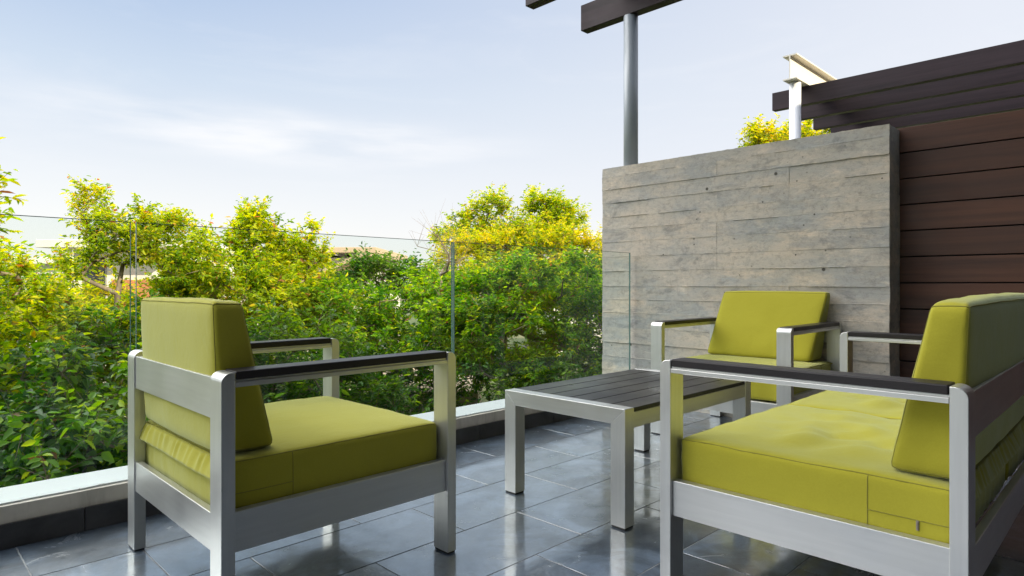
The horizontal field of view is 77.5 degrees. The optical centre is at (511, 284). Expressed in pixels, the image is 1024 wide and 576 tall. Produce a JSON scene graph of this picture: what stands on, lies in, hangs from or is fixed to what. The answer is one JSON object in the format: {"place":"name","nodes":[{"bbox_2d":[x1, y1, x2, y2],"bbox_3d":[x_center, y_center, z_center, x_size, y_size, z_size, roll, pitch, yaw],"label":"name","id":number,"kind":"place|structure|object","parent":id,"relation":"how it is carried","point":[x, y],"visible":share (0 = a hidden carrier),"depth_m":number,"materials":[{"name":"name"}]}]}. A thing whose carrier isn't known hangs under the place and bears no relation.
{"place":"outdoors","nodes":[
{"label":"outdoors","id":0,"kind":"place"},
{"bbox_2d":[14,257,73,364],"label":"house","id":1,"kind":"structure","parent":0,"point":[42,260],"depth_m":33.50,"materials":[{"name":"grey"}]},
{"bbox_2d":[3,286,592,476],"bbox_3d":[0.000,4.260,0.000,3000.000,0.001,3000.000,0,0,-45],"label":"ground","id":2,"kind":"structure","parent":0,"point":[520,338],"depth_m":49.66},
{"bbox_2d":[0,137,27,257],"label":"leafy tree","id":3,"kind":"object","parent":2,"relation":"on","point":[4,179],"visible":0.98,"depth_m":4.97,"materials":[{"name":"green plant"}]},
{"bbox_2d":[0,246,56,298],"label":"leafy tree","id":4,"kind":"object","parent":2,"relation":"on","point":[4,277],"visible":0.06,"depth_m":20.27,"materials":[{"name":"green plant"}]},
{"bbox_2d":[0,234,141,430],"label":"leafy tree","id":5,"kind":"object","parent":2,"relation":"on","point":[17,316],"visible":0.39,"depth_m":6.20,"materials":[{"name":"green plant"}]},
{"bbox_2d":[1,265,160,346],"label":"leafy tree","id":6,"kind":"object","parent":2,"relation":"on","point":[89,293],"visible":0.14,"depth_m":9.78,"materials":[{"name":"yellow plant"}]},
{"bbox_2d":[35,174,232,337],"bbox_3d":[-5.457,1.382,9.211,2.607,5.893,1.605,0,0,-6],"label":"leafy tree","id":7,"kind":"object","parent":2,"relation":"on","point":[148,247],"visible":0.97,"depth_m":8.98,"materials":[{"name":"green plant"}]},
{"bbox_2d":[0,320,285,487],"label":"leafy shrub","id":8,"kind":"object","parent":2,"relation":"on","point":[59,429],"visible":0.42,"depth_m":4.11,"materials":[{"name":"green plant"}]},
{"bbox_2d":[36,239,260,382],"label":"house","id":9,"kind":"structure","parent":2,"relation":"on","point":[49,243],"depth_m":24.99,"materials":[{"name":"white ceramic"}]},
{"bbox_2d":[82,261,106,303],"bbox_3d":[-16.352,-0.094,24.993,0.934,1.700,0.050,0,0,0],"label":"window","id":10,"kind":"structure","parent":9,"relation":"in","point":[103,269],"depth_m":24.99,"materials":[{"name":"grey"}]},
{"bbox_2d":[52,288,420,426],"bbox_3d":[-2.619,2.195,6.774,3.558,4.321,2.530,0,0,-45],"label":"leafy tree","id":11,"kind":"object","parent":2,"relation":"on","point":[284,328],"visible":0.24,"depth_m":6.47,"materials":[{"name":"green plant"}]},
{"bbox_2d":[133,194,369,354],"bbox_3d":[-4.027,1.431,10.333,3.404,5.857,2.954,0,0,-45],"label":"leafy tree","id":12,"kind":"object","parent":2,"relation":"on","point":[254,276],"visible":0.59,"depth_m":10.05,"materials":[{"name":"green plant"}]},
{"bbox_2d":[212,232,331,399],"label":"leafy tree","id":13,"kind":"object","parent":2,"relation":"on","point":[296,259],"visible":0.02,"depth_m":18.78,"materials":[{"name":"green plant"}]},
{"bbox_2d":[255,247,407,357],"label":"house","id":14,"kind":"structure","parent":2,"relation":"on","point":[340,252],"depth_m":32.81,"materials":[{"name":"beige"}]},
{"bbox_2d":[320,251,398,349],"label":"leafy tree","id":15,"kind":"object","parent":2,"relation":"on","point":[360,255],"depth_m":22.24,"materials":[{"name":"green plant"}]},
{"bbox_2d":[259,255,475,399],"bbox_3d":[-2.256,1.905,10.673,4.278,4.905,2.928,0,0,-45],"label":"leafy tree","id":16,"kind":"object","parent":2,"relation":"on","point":[375,322],"visible":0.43,"depth_m":10.21,"materials":[{"name":"green plant"}]},
{"bbox_2d":[319,241,441,308],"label":"leafy tree","id":17,"kind":"object","parent":2,"relation":"on","point":[366,266],"visible":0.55,"depth_m":14.70,"materials":[{"name":"green plant"}]},
{"bbox_2d":[346,368,482,414],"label":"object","id":18,"kind":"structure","parent":2,"relation":"on","point":[476,396],"depth_m":11.22,"materials":[{"name":"green plant"}]},
{"bbox_2d":[409,201,490,350],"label":"tree","id":19,"kind":"object","parent":2,"relation":"on","point":[447,264],"visible":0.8,"depth_m":10.97,"materials":[{"name":"plant"}]},
{"bbox_2d":[382,320,602,415],"bbox_3d":[0.311,2.376,9.894,5.200,3.975,3.179,0,0,-1],"label":"leafy tree","id":20,"kind":"object","parent":2,"relation":"on","point":[428,404],"visible":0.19,"depth_m":9.27,"materials":[{"name":"green plant"}]},
{"bbox_2d":[392,242,602,396],"bbox_3d":[0.298,1.827,10.364,4.067,5.066,3.463,0,0,13],"label":"leafy tree","id":21,"kind":"object","parent":2,"relation":"on","point":[492,322],"visible":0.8,"depth_m":9.91,"materials":[{"name":"green plant"}]},
{"bbox_2d":[425,181,591,390],"bbox_3d":[-0.065,0.228,23.993,5.511,8.257,5.361,0,0,-45],"label":"leafy tree","id":22,"kind":"object","parent":2,"relation":"on","point":[554,206],"visible":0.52,"depth_m":23.52,"materials":[{"name":"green plant"}]},
{"bbox_2d":[423,213,601,348],"bbox_3d":[0.469,0.935,21.329,7.152,6.880,4.639,0,0,14],"label":"leafy tree","id":23,"kind":"object","parent":2,"relation":"on","point":[552,236],"visible":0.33,"depth_m":21.39,"materials":[{"name":"yellow plant"}]},
{"bbox_2d":[485,236,602,372],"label":"leafy tree","id":24,"kind":"object","parent":2,"relation":"on","point":[551,252],"visible":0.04,"depth_m":20.57,"materials":[{"name":"green plant"}]},
{"bbox_2d":[546,233,601,352],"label":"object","id":25,"kind":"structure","parent":2,"relation":"on","point":[596,265],"depth_m":38.00,"materials":[{"name":"green plant"}]},
{"bbox_2d":[582,267,602,290],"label":"leafy tree","id":26,"kind":"object","parent":2,"relation":"on","point":[600,270],"depth_m":19.02,"materials":[{"name":"green plant"}]},
{"bbox_2d":[602,124,899,417],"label":"concrete wall","id":27,"kind":"structure","parent":2,"relation":"on","point":[697,236],"depth_m":4.03,"materials":[{"name":"grey concrete"}]},
{"bbox_2d":[526,0,681,165],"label":"pergola","id":28,"kind":"object","parent":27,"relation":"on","point":[596,15],"visible":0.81,"depth_m":4.76,"materials":[{"name":"grey paint"}]},
{"bbox_2d":[736,113,830,147],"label":"leafy tree","id":29,"kind":"object","parent":2,"relation":"on","point":[757,134],"visible":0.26,"depth_m":13.26,"materials":[{"name":"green plant"}]},
{"bbox_2d":[772,40,1023,139],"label":"pergola","id":30,"kind":"object","parent":2,"relation":"on","point":[980,82],"visible":0.46,"depth_m":6.99,"materials":[{"name":"brown paint"}]},
{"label":"terrace slab","id":31,"kind":"structure","parent":2,"relation":"on","visible":0},
{"bbox_2d":[0,399,575,550],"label":"terrace kerb","id":32,"kind":"structure","parent":31,"relation":"on","point":[64,506],"depth_m":2.26,"materials":[{"name":"concrete"}]},
{"bbox_2d":[0,214,130,498],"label":"glass panel","id":33,"kind":"object","parent":32,"relation":"on","point":[130,257],"visible":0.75,"depth_m":2.37,"materials":[{"name":"teal"}]},
{"bbox_2d":[135,222,452,352],"bbox_3d":[-0.864,0.245,2.917,1.524,0.956,0.012,0,0,-45],"label":"glass panel","id":34,"kind":"object","parent":32,"relation":"on","point":[283,231],"visible":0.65,"depth_m":2.68,"materials":[{"name":"teal"}]},
{"bbox_2d":[453,242,629,369],"bbox_3d":[0.270,0.245,4.051,1.659,0.956,0.012,0,0,-45],"label":"glass panel","id":35,"kind":"object","parent":32,"relation":"on","point":[522,246],"visible":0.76,"depth_m":3.47,"materials":[{"name":"teal"}]},
{"bbox_2d":[15,416,1022,575],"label":"floor grout","id":36,"kind":"object","parent":31,"relation":"on","point":[429,543],"depth_m":2.02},
{"bbox_2d":[898,109,1023,377],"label":"slat wall","id":37,"kind":"structure","parent":31,"relation":"on","point":[961,190],"depth_m":3.44,"materials":[{"name":"brown wood"}]},
{"bbox_2d":[0,411,1023,575],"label":"terrace floor","id":38,"kind":"structure","parent":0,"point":[484,548],"depth_m":2.14,"materials":[{"name":"grey tile"}]},
{"bbox_2d":[128,297,455,575],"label":"armchair","id":39,"kind":"object","parent":38,"relation":"on","point":[226,463],"visible":1,"depth_m":1.79,"materials":[{"name":"fabric"}]},
{"bbox_2d":[505,368,750,530],"bbox_3d":[0.534,0.648,2.789,0.994,0.424,0.600,0,0,-45],"label":"coffee table","id":40,"kind":"object","parent":38,"relation":"on","point":[626,404],"visible":0.86,"depth_m":2.60,"materials":[{"name":"metal"}]},
{"bbox_2d":[651,291,841,434],"bbox_3d":[1.347,0.448,3.674,0.735,0.824,0.800,0,0,-45],"label":"armchair","id":41,"kind":"object","parent":38,"relation":"on","point":[788,328],"visible":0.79,"depth_m":3.69,"materials":[{"name":"fabric"}]},
{"bbox_2d":[660,292,1023,575],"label":"sofa","id":42,"kind":"object","parent":38,"relation":"on","point":[883,475],"visible":1,"depth_m":1.59,"materials":[{"name":"fabric"}]},
{"bbox_2d":[0,0,1023,285],"label":"sky","id":43,"kind":"structure","parent":0,"point":[361,116],"materials":[{"name":"blue"}]}
]}

